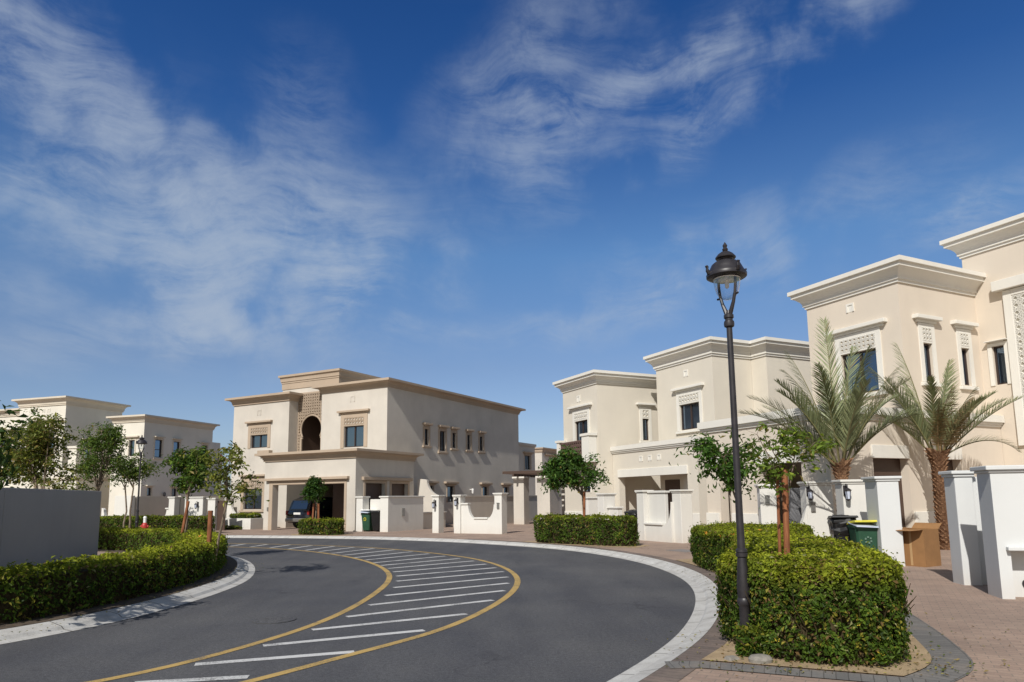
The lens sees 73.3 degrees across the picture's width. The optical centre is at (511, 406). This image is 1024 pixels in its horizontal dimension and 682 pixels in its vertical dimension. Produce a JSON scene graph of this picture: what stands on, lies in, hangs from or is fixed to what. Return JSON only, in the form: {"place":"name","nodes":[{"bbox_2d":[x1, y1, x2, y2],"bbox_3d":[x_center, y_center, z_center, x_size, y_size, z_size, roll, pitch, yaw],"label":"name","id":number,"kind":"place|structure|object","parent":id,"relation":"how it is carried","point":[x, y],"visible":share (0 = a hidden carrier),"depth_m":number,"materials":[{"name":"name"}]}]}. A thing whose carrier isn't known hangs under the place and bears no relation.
{"place":"outdoors","nodes":[
{"label":"outdoors","id":0,"kind":"place"},
{"bbox_2d":[0,551,236,629],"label":"pavement","id":1,"kind":"structure","parent":0,"point":[100,552],"depth_m":11.41,"materials":[{"name":"pink brick"}]},
{"bbox_2d":[0,406,46,487],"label":"garden tree","id":2,"kind":"object","parent":1,"relation":"on","point":[3,474],"visible":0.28,"depth_m":22.75,"materials":[{"name":"green plant"}]},
{"bbox_2d":[0,412,96,490],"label":"garden tree","id":3,"kind":"object","parent":1,"relation":"on","point":[39,438],"visible":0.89,"depth_m":21.62,"materials":[{"name":"green plant"}]},
{"bbox_2d":[0,549,236,628],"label":"planting bed","id":4,"kind":"object","parent":1,"relation":"on","point":[230,565],"visible":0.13,"depth_m":11.33,"materials":[{"name":"soil"}]},
{"bbox_2d":[0,400,32,489],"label":"street tree","id":5,"kind":"object","parent":4,"relation":"on","point":[3,459],"visible":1,"depth_m":9.00,"materials":[{"name":"green plant"}]},
{"bbox_2d":[65,421,134,490],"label":"garden tree","id":6,"kind":"object","parent":4,"relation":"on","point":[112,438],"visible":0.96,"depth_m":26.05,"materials":[{"name":"green plant"}]},
{"bbox_2d":[0,525,229,623],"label":"hedge","id":7,"kind":"object","parent":4,"relation":"on","point":[149,561],"visible":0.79,"depth_m":11.24,"materials":[{"name":"green plant"}]},
{"bbox_2d":[92,452,164,527],"bbox_3d":[-19.550,4.309,35.048,3.301,4.313,2.445,2,-8,-22],"label":"garden tree","id":8,"kind":"object","parent":4,"relation":"on","point":[132,470],"visible":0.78,"depth_m":34.96,"materials":[{"name":"green plant"}]},
{"bbox_2d":[157,445,216,531],"bbox_3d":[-9.606,2.761,20.320,1.672,3.286,1.586,-1,-8,0],"label":"street tree","id":9,"kind":"object","parent":4,"relation":"on","point":[177,462],"visible":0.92,"depth_m":20.25,"materials":[{"name":"green plant"}]},
{"bbox_2d":[183,440,269,569],"bbox_3d":[-6.420,2.209,15.092,1.652,2.948,1.835,-4,-8,21],"label":"street tree","id":10,"kind":"object","parent":4,"relation":"on","point":[225,470],"visible":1,"depth_m":15.25,"materials":[{"name":"green plant"}]},
{"bbox_2d":[0,538,695,681],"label":"road","id":11,"kind":"structure","parent":0,"point":[564,616],"depth_m":9.48,"materials":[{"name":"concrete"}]},
{"bbox_2d":[0,555,254,643],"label":"kerb","id":12,"kind":"structure","parent":11,"relation":"on","point":[234,579],"depth_m":10.47,"materials":[{"name":"concrete"}]},
{"bbox_2d":[135,675,248,681],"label":"white road stripe","id":13,"kind":"object","parent":11,"relation":"on","point":[209,678],"visible":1,"depth_m":6.63,"materials":[{"name":"paint"}]},
{"bbox_2d":[87,547,391,681],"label":"yellow road line","id":14,"kind":"object","parent":11,"relation":"on","point":[383,585],"visible":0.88,"depth_m":8.86,"materials":[{"name":"paint"}]},
{"bbox_2d":[252,616,295,623],"bbox_3d":[-3.414,3.057,9.890,0.605,0.008,0.605,-1,-8,0],"label":"manhole cover","id":15,"kind":"object","parent":11,"relation":"on","point":[272,619],"visible":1,"depth_m":9.88,"materials":[{"name":"metal"}]},
{"bbox_2d":[194,650,353,665],"bbox_3d":[-2.558,2.733,7.500,1.644,0.001,0.136,2,-8,-18],"label":"white road stripe","id":16,"kind":"object","parent":11,"relation":"on","point":[269,658],"visible":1,"depth_m":7.48,"materials":[{"name":"paint"}]},
{"bbox_2d":[263,629,424,645],"bbox_3d":[-2.046,2.868,8.561,1.986,0.001,0.136,3,-8,-25],"label":"white road stripe","id":17,"kind":"object","parent":11,"relation":"on","point":[326,639],"visible":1,"depth_m":8.51,"materials":[{"name":"paint"}]},
{"bbox_2d":[235,543,520,681],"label":"yellow road line","id":18,"kind":"object","parent":11,"relation":"on","point":[515,587],"visible":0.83,"depth_m":8.81,"materials":[{"name":"paint"}]},
{"bbox_2d":[312,613,467,629],"bbox_3d":[-1.660,3.009,9.661,2.266,0.001,0.136,4,-9,-29],"label":"white road stripe","id":19,"kind":"object","parent":11,"relation":"on","point":[388,621],"visible":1,"depth_m":9.64,"materials":[{"name":"paint"}]},
{"bbox_2d":[346,600,494,616],"bbox_3d":[-1.373,3.160,10.826,2.575,0.001,0.136,5,-9,-35],"label":"white road stripe","id":20,"kind":"object","parent":11,"relation":"on","point":[418,608],"visible":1,"depth_m":10.76,"materials":[{"name":"paint"}]},
{"bbox_2d":[367,590,504,604],"bbox_3d":[-1.231,3.308,11.961,2.692,0.001,0.136,5,-9,-36],"label":"white road stripe","id":21,"kind":"object","parent":11,"relation":"on","point":[435,597],"visible":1,"depth_m":11.93,"materials":[{"name":"paint"}]},
{"bbox_2d":[226,535,719,681],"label":"kerb","id":22,"kind":"structure","parent":11,"relation":"on","point":[703,618],"depth_m":12.03,"materials":[{"name":"concrete"}]},
{"bbox_2d":[135,435,146,527],"bbox_3d":[-18.705,3.929,34.512,0.519,5.101,0.519,1,-8,-12],"label":"street lamp","id":23,"kind":"object","parent":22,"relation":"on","point":[141,441],"visible":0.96,"depth_m":34.54,"materials":[{"name":"metal"}]},
{"bbox_2d":[0,538,715,678],"bbox_3d":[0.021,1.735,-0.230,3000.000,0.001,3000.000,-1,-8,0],"label":"ground","id":24,"kind":"structure","parent":0,"point":[310,538],"depth_m":12.80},
{"bbox_2d":[0,487,100,571],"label":"boundary wall","id":25,"kind":"structure","parent":24,"relation":"on","point":[41,526],"depth_m":14.46,"materials":[{"name":"grey paint"}]},
{"bbox_2d":[0,396,219,515],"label":"villa","id":26,"kind":"object","parent":24,"relation":"on","point":[163,436],"visible":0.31,"depth_m":54.45,"materials":[{"name":"white paint"}]},
{"bbox_2d":[152,436,165,459],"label":"window","id":27,"kind":"structure","parent":26,"relation":"in","point":[157,443],"depth_m":54.38,"materials":[{"name":"blue glass"}]},
{"bbox_2d":[114,496,134,515],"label":"boundary wall","id":28,"kind":"structure","parent":24,"relation":"on","point":[119,507],"depth_m":40.20,"materials":[{"name":"white paint"}]},
{"bbox_2d":[134,496,177,518],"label":"boundary wall","id":29,"kind":"structure","parent":24,"relation":"on","point":[154,505],"depth_m":41.51,"materials":[{"name":"beige paint"}]},
{"bbox_2d":[167,497,181,517],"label":"gate pillar","id":30,"kind":"structure","parent":24,"relation":"on","point":[174,504],"depth_m":39.09,"materials":[{"name":"white paint"}]},
{"bbox_2d":[184,497,208,518],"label":"gate pier","id":31,"kind":"structure","parent":24,"relation":"on","point":[197,505],"depth_m":38.61,"materials":[{"name":"white paint"}]},
{"bbox_2d":[178,496,223,518],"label":"boundary wall","id":32,"kind":"structure","parent":24,"relation":"on","point":[182,506],"depth_m":39.69,"materials":[{"name":"beige paint"}]},
{"bbox_2d":[206,498,220,530],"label":"gate pillar","id":33,"kind":"structure","parent":24,"relation":"on","point":[212,503],"depth_m":38.41,"materials":[{"name":"white paint"}]},
{"bbox_2d":[216,500,225,529],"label":"gate","id":34,"kind":"structure","parent":33,"relation":"attached to","point":[220,508],"depth_m":38.41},
{"bbox_2d":[225,518,262,528],"bbox_3d":[-15.618,6.891,40.475,2.550,0.720,1.650,-5,-9,28],"label":"planter","id":35,"kind":"object","parent":24,"relation":"on","point":[250,523],"visible":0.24,"depth_m":39.58,"materials":[{"name":"white paint"}]},
{"bbox_2d":[229,512,261,517],"bbox_3d":[-15.682,6.399,40.398,2.350,0.520,1.216,-4,-8,22],"label":"hedge","id":36,"kind":"object","parent":35,"relation":"on","point":[244,515],"visible":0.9,"depth_m":39.95,"materials":[{"name":"green plant"}]},
{"bbox_2d":[355,496,369,531],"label":"gate pillar","id":37,"kind":"structure","parent":24,"relation":"on","point":[362,502],"depth_m":35.21,"materials":[{"name":"white paint"}]},
{"bbox_2d":[225,368,535,530],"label":"villa","id":38,"kind":"object","parent":24,"relation":"on","point":[348,436],"visible":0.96,"depth_m":41.91,"materials":[{"name":"beige paint"}]},
{"bbox_2d":[238,474,264,511],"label":"window","id":39,"kind":"structure","parent":38,"relation":"in","point":[260,505],"depth_m":42.55,"materials":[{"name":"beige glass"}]},
{"bbox_2d":[245,420,272,448],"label":"window","id":40,"kind":"structure","parent":38,"relation":"in","point":[259,440],"depth_m":42.92,"materials":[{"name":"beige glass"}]},
{"bbox_2d":[332,484,343,525],"bbox_3d":[-8.707,5.319,39.046,3.820,3.200,0.060,-5,-9,28],"label":"garage door","id":41,"kind":"structure","parent":38,"relation":"in","point":[338,489],"depth_m":39.71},
{"bbox_2d":[337,408,369,447],"bbox_3d":[-9.144,1.252,39.789,2.360,2.170,0.370,-5,-9,28],"label":"window","id":42,"kind":"structure","parent":38,"relation":"in","point":[355,436],"depth_m":39.85,"materials":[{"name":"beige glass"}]},
{"bbox_2d":[438,425,449,453],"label":"window","id":43,"kind":"structure","parent":38,"relation":"in","point":[442,428],"depth_m":43.53,"materials":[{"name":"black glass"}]},
{"bbox_2d":[444,481,458,501],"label":"window","id":44,"kind":"structure","parent":38,"relation":"in","point":[450,485],"depth_m":43.94,"materials":[{"name":"black glass"}]},
{"bbox_2d":[379,496,424,531],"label":"boundary wall","id":45,"kind":"structure","parent":24,"relation":"on","point":[401,513],"depth_m":35.16,"materials":[{"name":"white paint"}]},
{"bbox_2d":[418,479,436,511],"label":"boundary wall","id":46,"kind":"structure","parent":24,"relation":"on","point":[425,490],"depth_m":39.69,"materials":[{"name":"beige paint"}]},
{"bbox_2d":[423,511,446,528],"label":"boundary wall","id":47,"kind":"structure","parent":24,"relation":"on","point":[427,520],"depth_m":37.42,"materials":[{"name":"beige paint"}]},
{"bbox_2d":[431,495,445,532],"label":"gate pillar","id":48,"kind":"structure","parent":24,"relation":"on","point":[437,513],"depth_m":32.72,"materials":[{"name":"white paint"}]},
{"bbox_2d":[452,495,466,532],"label":"gate pillar","id":49,"kind":"structure","parent":24,"relation":"on","point":[459,500],"depth_m":32.11,"materials":[{"name":"white paint"}]},
{"bbox_2d":[461,503,494,533],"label":"boundary wall","id":50,"kind":"structure","parent":24,"relation":"on","point":[471,523],"depth_m":31.67,"materials":[{"name":"white paint"}]},
{"bbox_2d":[493,493,508,533],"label":"gate pillar","id":51,"kind":"structure","parent":24,"relation":"on","point":[500,504],"depth_m":31.12,"materials":[{"name":"white paint"}]},
{"bbox_2d":[452,495,561,526],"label":"boundary wall","id":52,"kind":"structure","parent":24,"relation":"on","point":[482,506],"depth_m":42.06,"materials":[{"name":"beige paint"}]},
{"bbox_2d":[502,470,564,523],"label":"pergola","id":53,"kind":"object","parent":24,"relation":"on","point":[548,503],"visible":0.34,"depth_m":42.03,"materials":[{"name":"beige paint"}]},
{"bbox_2d":[535,447,561,494],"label":"villa","id":54,"kind":"object","parent":24,"relation":"on","point":[543,454],"visible":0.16,"depth_m":71.27,"materials":[{"name":"beige paint"}]},
{"bbox_2d":[586,497,597,518],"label":"gate pillar","id":55,"kind":"structure","parent":24,"relation":"on","point":[591,505],"depth_m":32.84,"materials":[{"name":"white paint"}]},
{"bbox_2d":[595,493,616,519],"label":"gate pillar","id":56,"kind":"structure","parent":24,"relation":"on","point":[605,500],"depth_m":30.25,"materials":[{"name":"white paint"}]},
{"bbox_2d":[635,490,653,540],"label":"gate pillar","id":57,"kind":"structure","parent":24,"relation":"on","point":[642,508],"depth_m":25.40,"materials":[{"name":"white paint"}]},
{"bbox_2d":[647,491,669,522],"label":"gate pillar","id":58,"kind":"structure","parent":24,"relation":"on","point":[658,512],"depth_m":24.86,"materials":[{"name":"white paint"}]},
{"bbox_2d":[643,502,673,542],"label":"boundary wall","id":59,"kind":"structure","parent":24,"relation":"on","point":[660,532],"depth_m":24.37,"materials":[{"name":"white paint"}]},
{"bbox_2d":[669,489,693,542],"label":"gate pillar","id":60,"kind":"structure","parent":24,"relation":"on","point":[682,511],"depth_m":23.75,"materials":[{"name":"white paint"}]},
{"bbox_2d":[552,336,812,525],"bbox_3d":[11.256,1.972,36.833,14.650,8.890,11.170,3,-8,-26],"label":"villa","id":61,"kind":"object","parent":24,"relation":"on","point":[635,431],"visible":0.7,"depth_m":33.75,"materials":[{"name":"beige paint"}]},
{"bbox_2d":[567,402,591,440],"bbox_3d":[3.713,0.886,36.963,0.370,1.972,2.280,3,-8,-26],"label":"window","id":62,"kind":"structure","parent":61,"relation":"in","point":[582,427],"depth_m":37.08,"materials":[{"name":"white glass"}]},
{"bbox_2d":[636,402,655,442],"bbox_3d":[7.161,0.872,36.842,1.200,2.148,0.370,3,-8,-26],"label":"window","id":63,"kind":"structure","parent":61,"relation":"in","point":[643,406],"depth_m":36.89,"materials":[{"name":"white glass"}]},
{"bbox_2d":[665,479,679,515],"bbox_3d":[7.910,4.796,33.713,0.050,2.450,1.100,3,-8,-26],"label":"door","id":64,"kind":"structure","parent":61,"relation":"in","point":[669,484],"depth_m":33.91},
{"bbox_2d":[670,383,703,433],"bbox_3d":[8.497,0.110,32.971,0.370,2.232,2.230,3,-8,-26],"label":"window","id":65,"kind":"structure","parent":61,"relation":"in","point":[692,414],"depth_m":33.03,"materials":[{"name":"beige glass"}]},
{"bbox_2d":[754,484,776,523],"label":"gate pillar","id":66,"kind":"structure","parent":24,"relation":"on","point":[767,504],"depth_m":20.29,"materials":[{"name":"white paint"}]},
{"bbox_2d":[789,488,801,522],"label":"boundary wall","id":67,"kind":"structure","parent":24,"relation":"on","point":[795,513],"depth_m":20.47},
{"bbox_2d":[797,481,833,536],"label":"gate pillar","id":68,"kind":"structure","parent":24,"relation":"on","point":[816,497],"depth_m":19.09,"materials":[{"name":"white paint"}]},
{"bbox_2d":[831,479,867,519],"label":"gate pillar","id":69,"kind":"structure","parent":24,"relation":"on","point":[851,497],"depth_m":17.20,"materials":[{"name":"white paint"}]},
{"bbox_2d":[697,213,1023,527],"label":"villa","id":70,"kind":"object","parent":24,"relation":"on","point":[929,318],"visible":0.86,"depth_m":22.88,"materials":[{"name":"beige paint"}]},
{"bbox_2d":[824,318,886,399],"bbox_3d":[11.814,-1.544,23.437,0.370,2.492,2.310,3,-8,-26],"label":"window","id":71,"kind":"structure","parent":70,"relation":"in","point":[865,329],"depth_m":23.32,"materials":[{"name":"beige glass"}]},
{"bbox_2d":[873,458,905,526],"bbox_3d":[11.177,2.911,20.593,1.580,2.730,0.060,3,-8,-26],"label":"door","id":72,"kind":"structure","parent":70,"relation":"in","point":[882,467],"depth_m":20.82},
{"bbox_2d":[912,313,942,386],"bbox_3d":[13.637,-1.826,22.548,1.300,2.336,0.370,3,-8,-26],"label":"window","id":73,"kind":"structure","parent":70,"relation":"in","point":[926,322],"depth_m":22.58,"materials":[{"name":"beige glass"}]},
{"bbox_2d":[950,320,979,390],"bbox_3d":[15.429,-1.734,23.407,1.280,2.336,0.370,3,-8,-26],"label":"window","id":74,"kind":"structure","parent":70,"relation":"in","point":[963,329],"depth_m":23.43,"materials":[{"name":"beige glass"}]},
{"bbox_2d":[983,338,1011,385],"bbox_3d":[16.461,-1.500,23.232,0.370,1.524,0.700,3,-8,-26],"label":"window","id":75,"kind":"structure","parent":70,"relation":"in","point":[1001,354],"depth_m":23.33,"materials":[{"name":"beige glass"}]},
{"bbox_2d":[861,476,904,565],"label":"gate pillar","id":76,"kind":"structure","parent":24,"relation":"on","point":[883,502],"depth_m":15.42,"materials":[{"name":"white paint"}]},
{"bbox_2d":[938,470,982,584],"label":"gate pillar","id":77,"kind":"structure","parent":24,"relation":"on","point":[963,532],"depth_m":12.16,"materials":[{"name":"white paint"}]},
{"bbox_2d":[972,477,987,584],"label":"boundary wall","id":78,"kind":"structure","parent":24,"relation":"on","point":[979,531],"depth_m":12.16,"materials":[{"name":"white paint"}]},
{"bbox_2d":[970,465,1023,598],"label":"boundary wall","id":79,"kind":"structure","parent":24,"relation":"on","point":[1001,494],"depth_m":10.56,"materials":[{"name":"white paint"}]},
{"bbox_2d":[0,0,1023,495],"label":"sky","id":80,"kind":"structure","parent":0,"point":[204,203],"materials":[{"name":"blue"}]},
{"bbox_2d":[216,521,1023,681],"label":"pavement","id":81,"kind":"structure","parent":0,"point":[942,599],"depth_m":9.30,"materials":[{"name":"pink brick"}]},
{"bbox_2d":[285,497,332,527],"bbox_3d":[-11.261,6.319,41.473,1.920,1.814,4.690,-5,-9,28],"label":"parked car","id":82,"kind":"object","parent":81,"relation":"on","point":[300,508],"visible":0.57,"depth_m":39.79,"materials":[{"name":"black paint"}]},
{"bbox_2d":[291,534,350,535],"bbox_3d":[-9.097,6.016,32.485,3.294,0.001,2.092,-3,-8,17],"label":"planting bed","id":83,"kind":"object","parent":81,"relation":"on","point":[317,535],"visible":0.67,"depth_m":31.59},
{"bbox_2d":[299,475,327,521],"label":"street tree","id":84,"kind":"object","parent":83,"relation":"on","point":[314,490],"visible":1,"depth_m":32.28,"materials":[{"name":"green plant"}]},
{"bbox_2d":[296,516,344,534],"bbox_3d":[-8.996,5.594,32.443,2.620,0.915,1.399,-3,-8,17],"label":"hedge","id":85,"kind":"object","parent":83,"relation":"on","point":[330,526],"visible":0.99,"depth_m":31.92,"materials":[{"name":"green plant"}]},
{"bbox_2d":[359,509,374,530],"bbox_3d":[-7.337,5.790,35.134,0.600,1.108,0.797,-5,-9,28],"label":"wheelie bin","id":86,"kind":"object","parent":81,"relation":"on","point":[366,520],"visible":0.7,"depth_m":34.90,"materials":[{"name":"green plastic"}]},
{"bbox_2d":[370,510,379,530],"bbox_3d":[-6.762,5.766,34.873,0.589,1.073,0.711,-5,-9,28],"label":"wheelie bin","id":87,"kind":"object","parent":81,"relation":"on","point":[375,516],"visible":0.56,"depth_m":34.60,"materials":[{"name":"black plastic"}]},
{"bbox_2d":[0,546,1009,681],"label":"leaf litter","id":88,"kind":"object","parent":81,"relation":"on","point":[936,667],"visible":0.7,"depth_m":6.45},
{"bbox_2d":[522,541,649,547],"bbox_3d":[2.415,4.725,23.756,1.862,0.001,5.272,5,-10,-38],"label":"planting bed","id":89,"kind":"object","parent":81,"relation":"on","point":[636,546],"visible":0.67,"depth_m":22.62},
{"bbox_2d":[537,441,610,509],"bbox_3d":[2.237,2.978,24.107,2.648,3.584,2.426,-1,-8,0],"label":"street tree","id":90,"kind":"object","parent":89,"relation":"on","point":[565,466],"visible":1,"depth_m":23.88,"materials":[{"name":"green plant"}]},
{"bbox_2d":[533,512,640,545],"bbox_3d":[2.548,4.205,23.898,4.458,1.119,1.480,-7,-10,41],"label":"hedge","id":91,"kind":"object","parent":89,"relation":"on","point":[581,529],"visible":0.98,"depth_m":23.24,"materials":[{"name":"green plant"}]},
{"bbox_2d":[468,539,729,681],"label":"brick edging","id":92,"kind":"object","parent":81,"relation":"on","point":[715,638],"visible":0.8,"depth_m":7.34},
{"bbox_2d":[678,558,931,675],"bbox_3d":[4.160,3.154,12.097,3.525,0.001,12.026,-3,-8,19],"label":"planting bed","id":93,"kind":"object","parent":81,"relation":"on","point":[906,667],"visible":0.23,"depth_m":6.54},
{"bbox_2d":[669,432,765,511],"bbox_3d":[5.240,2.169,16.820,2.131,3.197,1.917,4,-9,-34],"label":"street tree","id":94,"kind":"object","parent":93,"relation":"on","point":[709,451],"visible":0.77,"depth_m":16.71,"materials":[{"name":"green plant"}]},
{"bbox_2d":[705,242,751,626],"bbox_3d":[2.350,0.401,7.226,0.427,4.446,0.427,-7,-10,39],"label":"street lamp","id":95,"kind":"object","parent":93,"relation":"on","point":[726,268],"visible":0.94,"depth_m":7.25,"materials":[{"name":"metal"}]},
{"bbox_2d":[687,520,814,571],"bbox_3d":[5.595,3.075,15.424,3.134,1.059,4.534,-1,-8,0],"label":"hedge","id":96,"kind":"object","parent":93,"relation":"on","point":[708,541],"visible":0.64,"depth_m":14.98,"materials":[{"name":"green plant"}]},
{"bbox_2d":[725,622,778,656],"bbox_3d":[2.391,2.314,6.831,0.528,0.389,0.296,-3,-8,20],"label":"shrub","id":97,"kind":"object","parent":93,"relation":"on","point":[751,639],"visible":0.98,"depth_m":6.80,"materials":[{"name":"green plant"}]},
{"bbox_2d":[748,654,772,664],"bbox_3d":[2.389,2.428,6.615,0.231,0.094,0.184,-1,-8,0],"label":"stone","id":98,"kind":"object","parent":93,"relation":"on","point":[758,659],"visible":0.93,"depth_m":6.55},
{"bbox_2d":[717,421,839,501],"bbox_3d":[3.015,1.354,7.534,1.346,2.424,0.949,-1,-8,0],"label":"street tree","id":99,"kind":"object","parent":93,"relation":"on","point":[784,440],"visible":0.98,"depth_m":7.53,"materials":[{"name":"green plant"}]},
{"bbox_2d":[776,472,781,554],"bbox_3d":[2.919,1.635,7.506,0.095,1.861,0.037,-1,-8,0],"label":"tree stake","id":100,"kind":"object","parent":93,"relation":"on","point":[778,519],"visible":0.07,"depth_m":7.55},
{"bbox_2d":[781,469,789,560],"bbox_3d":[2.978,1.618,7.458,0.128,1.882,0.067,-3,-8,19],"label":"tree stake","id":101,"kind":"object","parent":93,"relation":"on","point":[786,530],"visible":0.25,"depth_m":7.49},
{"bbox_2d":[709,528,916,666],"bbox_3d":[3.891,2.274,9.418,2.054,1.111,6.484,-3,-8,19],"label":"hedge","id":102,"kind":"object","parent":93,"relation":"on","point":[823,599],"visible":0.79,"depth_m":6.62,"materials":[{"name":"green plant"}]},
{"bbox_2d":[664,661,948,681],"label":"brick edging","id":103,"kind":"object","parent":81,"relation":"on","point":[795,671],"visible":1,"depth_m":6.22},
{"bbox_2d":[739,315,930,511],"bbox_3d":[8.440,0.612,18.051,4.265,6.525,3.692,4,-9,-33],"label":"date palm","id":104,"kind":"object","parent":81,"relation":"on","point":[844,424],"visible":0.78,"depth_m":17.82,"materials":[{"name":"green plant"}]},
{"bbox_2d":[827,514,857,541],"bbox_3d":[7.974,3.145,16.529,0.653,1.112,0.730,-3,-8,15],"label":"wheelie bin","id":105,"kind":"object","parent":81,"relation":"on","point":[837,524],"visible":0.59,"depth_m":16.30,"materials":[{"name":"black plastic"}]},
{"bbox_2d":[847,520,878,550],"bbox_3d":[8.094,3.100,15.798,0.540,1.008,0.717,-2,-8,8],"label":"wheelie bin","id":106,"kind":"object","parent":81,"relation":"on","point":[864,531],"visible":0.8,"depth_m":15.60,"materials":[{"name":"green plastic"}]},
{"bbox_2d":[895,522,941,566],"bbox_3d":[9.017,3.090,15.498,1.030,0.928,0.870,4,-9,-30],"label":"cardboard box","id":107,"kind":"object","parent":81,"relation":"on","point":[921,544],"visible":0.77,"depth_m":15.21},
{"bbox_2d":[903,613,973,681],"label":"brick edging","id":108,"kind":"object","parent":81,"relation":"on","point":[923,631],"visible":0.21,"depth_m":6.80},
{"bbox_2d":[868,342,1021,549],"bbox_3d":[12.580,0.976,20.148,4.467,6.257,2.736,-5,-9,30],"label":"date palm","id":109,"kind":"object","parent":81,"relation":"on","point":[943,427],"visible":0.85,"depth_m":19.81,"materials":[{"name":"green plant"}]},
{"label":"planting bed","id":110,"kind":"structure","parent":81,"relation":"on","visible":0},
{"bbox_2d":[99,514,215,531],"bbox_3d":[-19.541,6.217,36.655,8.998,1.058,1.312,-3,-8,18],"label":"hedge","id":111,"kind":"object","parent":110,"relation":"on","point":[172,521],"visible":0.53,"depth_m":35.85,"materials":[{"name":"green plant"}]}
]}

